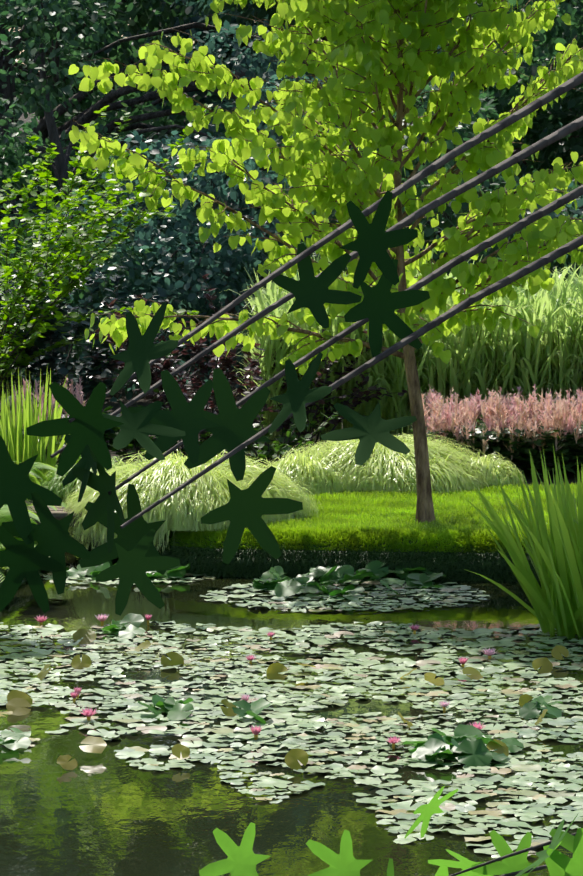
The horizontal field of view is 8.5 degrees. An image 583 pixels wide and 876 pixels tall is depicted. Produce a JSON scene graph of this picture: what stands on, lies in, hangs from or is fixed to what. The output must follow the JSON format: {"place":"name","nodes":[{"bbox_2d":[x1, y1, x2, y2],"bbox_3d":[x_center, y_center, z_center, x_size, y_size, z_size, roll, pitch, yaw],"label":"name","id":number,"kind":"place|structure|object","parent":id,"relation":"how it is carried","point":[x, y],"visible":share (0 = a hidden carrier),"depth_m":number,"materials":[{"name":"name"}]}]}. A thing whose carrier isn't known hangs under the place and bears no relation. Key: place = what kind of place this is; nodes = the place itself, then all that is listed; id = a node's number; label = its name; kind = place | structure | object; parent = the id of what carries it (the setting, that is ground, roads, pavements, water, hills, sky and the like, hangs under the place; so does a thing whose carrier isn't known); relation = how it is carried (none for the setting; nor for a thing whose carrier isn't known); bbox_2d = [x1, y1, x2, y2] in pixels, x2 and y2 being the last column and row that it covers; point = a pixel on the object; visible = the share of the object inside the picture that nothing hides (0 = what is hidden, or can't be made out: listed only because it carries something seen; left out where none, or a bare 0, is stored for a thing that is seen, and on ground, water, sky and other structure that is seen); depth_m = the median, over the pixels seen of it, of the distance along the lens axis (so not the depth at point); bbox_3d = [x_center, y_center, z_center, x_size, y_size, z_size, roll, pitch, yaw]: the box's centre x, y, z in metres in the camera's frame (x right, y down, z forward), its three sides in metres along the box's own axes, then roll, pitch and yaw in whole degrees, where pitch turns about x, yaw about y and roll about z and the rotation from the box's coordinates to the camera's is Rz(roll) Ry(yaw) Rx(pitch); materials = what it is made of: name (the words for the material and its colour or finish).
{"place":"outdoors","nodes":[
{"label":"outdoors","id":0,"kind":"place"},
{"bbox_2d":[9,18,321,64],"label":"sky","id":1,"kind":"structure","parent":0,"point":[130,18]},
{"bbox_2d":[0,482,581,586],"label":"pond bank","id":2,"kind":"structure","parent":0,"point":[314,557],"depth_m":28.03,"materials":[{"name":"green plant"}]},
{"bbox_2d":[0,473,67,522],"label":"fern","id":3,"kind":"object","parent":2,"relation":"on","point":[62,504],"visible":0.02,"depth_m":27.02,"materials":[{"name":"green plant"}]},
{"bbox_2d":[0,505,78,582],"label":"fern","id":4,"kind":"object","parent":2,"relation":"on","point":[5,513],"visible":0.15,"depth_m":24.90,"materials":[{"name":"green plant"}]},
{"bbox_2d":[6,506,81,526],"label":"plank bridge","id":5,"kind":"structure","parent":2,"relation":"on","point":[59,514],"depth_m":28.64,"materials":[{"name":"grey wood"}]},
{"bbox_2d":[0,549,582,875],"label":"pond water","id":6,"kind":"structure","parent":0,"point":[106,812],"depth_m":20.66,"materials":[{"name":"green liquid"}]},
{"bbox_2d":[35,615,46,625],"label":"water lily flower","id":7,"kind":"object","parent":6,"relation":"on","point":[42,619],"visible":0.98,"depth_m":25.57,"materials":[{"name":"pink plant"}]},
{"bbox_2d":[95,613,108,625],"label":"water lily flower","id":8,"kind":"object","parent":6,"relation":"on","point":[102,618],"visible":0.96,"depth_m":25.61,"materials":[{"name":"pink plant"}]},
{"bbox_2d":[144,614,151,624],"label":"water lily flower","id":9,"kind":"object","parent":6,"relation":"on","point":[148,617],"visible":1,"depth_m":25.66,"materials":[{"name":"pink plant"}]},
{"bbox_2d":[246,655,254,665],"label":"water lily flower","id":10,"kind":"object","parent":6,"relation":"on","point":[250,658],"visible":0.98,"depth_m":23.93,"materials":[{"name":"pink plant"}]},
{"bbox_2d":[0,560,582,857],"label":"water lily pads","id":11,"kind":"object","parent":6,"relation":"on","point":[467,745],"visible":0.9,"depth_m":22.57,"materials":[{"name":"green plant"}]},
{"bbox_2d":[69,691,78,703],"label":"water lily flower","id":12,"kind":"object","parent":11,"relation":"on","point":[74,695],"visible":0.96,"depth_m":22.49,"materials":[{"name":"pink plant"}]},
{"bbox_2d":[74,686,81,699],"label":"water lily flower","id":13,"kind":"object","parent":11,"relation":"on","point":[77,690],"visible":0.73,"depth_m":22.64,"materials":[{"name":"pink plant"}]},
{"bbox_2d":[80,708,96,720],"bbox_3d":[-1.129,1.558,21.880,0.121,0.109,0.121,0,5,2],"label":"water lily flower","id":14,"kind":"object","parent":11,"relation":"on","point":[88,713],"visible":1,"depth_m":21.86,"materials":[{"name":"pink plant"}]},
{"bbox_2d":[240,693,249,700],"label":"water lily flower","id":15,"kind":"object","parent":11,"relation":"on","point":[245,697],"visible":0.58,"depth_m":22.35,"materials":[{"name":"pink plant"}]},
{"bbox_2d":[249,725,262,739],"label":"water lily flower","id":16,"kind":"object","parent":11,"relation":"on","point":[256,730],"visible":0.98,"depth_m":21.25,"materials":[{"name":"pink plant"}]},
{"bbox_2d":[266,631,274,639],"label":"water lily flower","id":17,"kind":"object","parent":11,"relation":"on","point":[270,634],"visible":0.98,"depth_m":24.93,"materials":[{"name":"pink plant"}]},
{"bbox_2d":[409,624,419,633],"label":"water lily flower","id":18,"kind":"object","parent":11,"relation":"on","point":[415,627],"visible":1,"depth_m":25.21,"materials":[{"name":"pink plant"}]},
{"bbox_2d":[458,656,467,666],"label":"water lily flower","id":19,"kind":"object","parent":11,"relation":"on","point":[462,660],"visible":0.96,"depth_m":23.77,"materials":[{"name":"pink plant"}]},
{"bbox_2d":[467,721,484,729],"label":"water lily flower","id":20,"kind":"object","parent":11,"relation":"on","point":[479,726],"visible":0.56,"depth_m":21.41,"materials":[{"name":"pink plant"}]},
{"bbox_2d":[481,647,495,658],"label":"water lily flower","id":21,"kind":"object","parent":11,"relation":"on","point":[489,652],"visible":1,"depth_m":24.12,"materials":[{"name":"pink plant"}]},
{"bbox_2d":[384,735,400,748],"bbox_3d":[0.547,1.645,21.005,0.103,0.100,0.104,0,5,2],"label":"water lily flower","id":22,"kind":"object","parent":6,"relation":"on","point":[393,740],"visible":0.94,"depth_m":21.00,"materials":[{"name":"pink plant"}]},
{"bbox_2d":[438,700,449,712],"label":"water lily flower","id":23,"kind":"object","parent":6,"relation":"on","point":[443,704],"visible":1,"depth_m":22.18,"materials":[{"name":"pink plant"}]},
{"bbox_2d":[464,446,582,638],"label":"iris clump","id":24,"kind":"object","parent":6,"relation":"on","point":[556,600],"visible":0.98,"depth_m":25.04,"materials":[{"name":"green plant"}]},
{"bbox_2d":[0,89,582,505],"bbox_3d":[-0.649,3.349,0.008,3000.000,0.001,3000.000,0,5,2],"label":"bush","id":25,"kind":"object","parent":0,"point":[571,476],"depth_m":38.84,"materials":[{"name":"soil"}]},
{"bbox_2d":[8,24,53,110],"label":"tree","id":26,"kind":"object","parent":25,"relation":"on","point":[25,46],"visible":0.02,"depth_m":82.11,"materials":[{"name":"green plant"}]},
{"bbox_2d":[13,461,65,514],"bbox_3d":[-2.059,0.388,28.511,0.646,0.537,0.847,4,7,38],"label":"fern","id":27,"kind":"object","parent":25,"relation":"on","point":[40,465],"visible":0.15,"depth_m":28.47,"materials":[{"name":"green plant"}]},
{"bbox_2d":[0,368,84,482],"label":"iris clump","id":28,"kind":"object","parent":25,"relation":"on","point":[21,448],"visible":0.46,"depth_m":30.84,"materials":[{"name":"green plant"}]},
{"bbox_2d":[10,376,85,465],"bbox_3d":[-1.977,-0.095,31.820,0.658,0.826,1.472,0,5,2],"label":"astilbe","id":29,"kind":"object","parent":25,"relation":"on","point":[79,396],"visible":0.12,"depth_m":31.79,"materials":[{"name":"pink plant"}]},
{"bbox_2d":[0,396,120,466],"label":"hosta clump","id":30,"kind":"object","parent":25,"relation":"on","point":[107,430],"visible":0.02,"depth_m":32.51,"materials":[{"name":"green plant"}]},
{"bbox_2d":[36,455,127,503],"bbox_3d":[-1.556,0.287,30.472,0.910,0.353,1.052,0,5,2],"label":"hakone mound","id":31,"kind":"object","parent":25,"relation":"on","point":[53,483],"visible":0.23,"depth_m":30.20,"materials":[{"name":"green plant"}]},
{"bbox_2d":[0,98,172,393],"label":"shrub","id":32,"kind":"object","parent":25,"relation":"on","point":[9,145],"visible":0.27,"depth_m":39.16,"materials":[{"name":"green plant"}]},
{"bbox_2d":[13,0,171,147],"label":"tree","id":33,"kind":"object","parent":25,"relation":"on","point":[126,48],"visible":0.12,"depth_m":62.81,"materials":[{"name":"green plant"}]},
{"bbox_2d":[0,264,192,415],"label":"blue green shrub","id":34,"kind":"object","parent":25,"relation":"on","point":[62,364],"visible":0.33,"depth_m":34.91,"materials":[{"name":"green plant"}]},
{"bbox_2d":[0,103,212,410],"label":"yellow green shrub","id":35,"kind":"object","parent":25,"relation":"on","point":[72,247],"visible":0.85,"depth_m":33.53,"materials":[{"name":"green plant"}]},
{"bbox_2d":[0,0,293,368],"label":"tree","id":36,"kind":"object","parent":25,"relation":"on","point":[58,168],"visible":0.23,"depth_m":43.03,"materials":[{"name":"green plant"}]},
{"bbox_2d":[102,388,211,466],"bbox_3d":[-1.234,-0.069,32.738,1.379,0.662,0.878,4,7,37],"label":"shrub","id":37,"kind":"object","parent":25,"relation":"on","point":[109,436],"visible":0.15,"depth_m":32.76,"materials":[{"name":"green plant"}]},
{"bbox_2d":[4,0,312,214],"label":"tree","id":38,"kind":"object","parent":25,"relation":"on","point":[44,136],"depth_m":81.94,"materials":[{"name":"green plant"}]},
{"bbox_2d":[26,130,317,401],"bbox_3d":[-0.859,-1.775,40.300,4.206,2.863,3.749,3,6,28],"label":"shrub","id":39,"kind":"object","parent":25,"relation":"on","point":[215,184],"visible":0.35,"depth_m":39.33,"materials":[{"name":"green plant"}]},
{"bbox_2d":[0,0,372,337],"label":"tree","id":40,"kind":"object","parent":25,"relation":"on","point":[87,115],"visible":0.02,"depth_m":49.84,"materials":[{"name":"green plant"}]},
{"bbox_2d":[61,449,323,557],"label":"ornamental grass","id":41,"kind":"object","parent":25,"relation":"on","point":[188,507],"depth_m":28.57,"materials":[{"name":"green plant"}]},
{"bbox_2d":[83,274,302,455],"bbox_3d":[-0.755,-0.654,33.704,2.070,1.642,2.482,0,5,2],"label":"purple shrub","id":42,"kind":"object","parent":25,"relation":"on","point":[215,361],"visible":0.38,"depth_m":33.34,"materials":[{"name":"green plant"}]},
{"bbox_2d":[206,411,339,468],"bbox_3d":[-0.169,0.039,32.384,0.933,0.514,1.288,4,7,35],"label":"shrub","id":43,"kind":"object","parent":25,"relation":"on","point":[281,448],"visible":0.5,"depth_m":32.46,"materials":[{"name":"green plant"}]},
{"bbox_2d":[0,72,582,875],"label":"sweetgum","id":44,"kind":"object","parent":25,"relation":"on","point":[228,426],"visible":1,"depth_m":4.45,"materials":[{"name":"green plant"}]},
{"bbox_2d":[12,0,582,279],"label":"tree","id":45,"kind":"object","parent":25,"relation":"on","point":[261,12],"visible":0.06,"depth_m":52.93,"materials":[{"name":"green plant"}]},
{"bbox_2d":[100,20,498,375],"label":"tree","id":46,"kind":"object","parent":25,"relation":"on","point":[223,33],"visible":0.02,"depth_m":43.21,"materials":[{"name":"green plant"}]},
{"bbox_2d":[43,0,556,217],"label":"tree","id":47,"kind":"object","parent":25,"relation":"on","point":[204,99],"visible":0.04,"depth_m":73.54,"materials":[{"name":"green plant"}]},
{"bbox_2d":[210,329,406,459],"bbox_3d":[0.006,-0.410,33.333,1.492,1.226,1.488,-3,6,-30],"label":"purple shrub","id":48,"kind":"object","parent":25,"relation":"on","point":[355,402],"visible":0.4,"depth_m":33.21,"materials":[{"name":"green plant"}]},
{"bbox_2d":[66,0,581,256],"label":"tree","id":49,"kind":"object","parent":25,"relation":"on","point":[135,14],"visible":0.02,"depth_m":60.46,"materials":[{"name":"green plant"}]},
{"bbox_2d":[69,0,582,523],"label":"young tree","id":50,"kind":"object","parent":25,"relation":"on","point":[387,70],"visible":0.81,"depth_m":28.16,"materials":[{"name":"green plant"}]},
{"bbox_2d":[275,434,497,493],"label":"ornamental grass","id":51,"kind":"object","parent":25,"relation":"on","point":[382,467],"depth_m":30.83,"materials":[{"name":"green plant"}]},
{"bbox_2d":[282,77,582,298],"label":"tree","id":52,"kind":"object","parent":25,"relation":"on","point":[465,132],"visible":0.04,"depth_m":38.44,"materials":[{"name":"green plant"}]},
{"bbox_2d":[381,0,582,273],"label":"tree","id":53,"kind":"object","parent":25,"relation":"on","point":[556,36],"visible":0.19,"depth_m":47.76,"materials":[{"name":"green plant"}]},
{"bbox_2d":[458,452,524,487],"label":"ornamental grass","id":54,"kind":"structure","parent":25,"relation":"on","point":[506,475],"depth_m":31.27,"materials":[{"name":"green plant"}]},
{"bbox_2d":[405,48,582,277],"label":"tree","id":55,"kind":"object","parent":25,"relation":"on","point":[516,92],"visible":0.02,"depth_m":44.31,"materials":[{"name":"green plant"}]},
{"bbox_2d":[409,384,582,474],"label":"pink flowers","id":56,"kind":"object","parent":25,"relation":"on","point":[515,431],"visible":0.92,"depth_m":31.92,"materials":[{"name":"pink plant"}]},
{"bbox_2d":[487,181,582,264],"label":"shrub","id":57,"kind":"object","parent":25,"relation":"on","point":[576,213],"visible":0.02,"depth_m":38.51,"materials":[{"name":"green plant"}]},
{"bbox_2d":[544,5,574,131],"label":"tree","id":58,"kind":"object","parent":25,"relation":"on","point":[545,129],"depth_m":60.49,"materials":[{"name":"green plant"}]},
{"label":"lawn","id":59,"kind":"structure","parent":25,"relation":"on","visible":0},
{"bbox_2d":[266,446,354,495],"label":"ornamental grass","id":60,"kind":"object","parent":59,"relation":"on","point":[313,476],"depth_m":30.62,"materials":[{"name":"green plant"}]},
{"bbox_2d":[229,236,582,456],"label":"tall reed grass","id":61,"kind":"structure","parent":0,"point":[483,358],"depth_m":33.42,"materials":[{"name":"green plant"}]}
]}

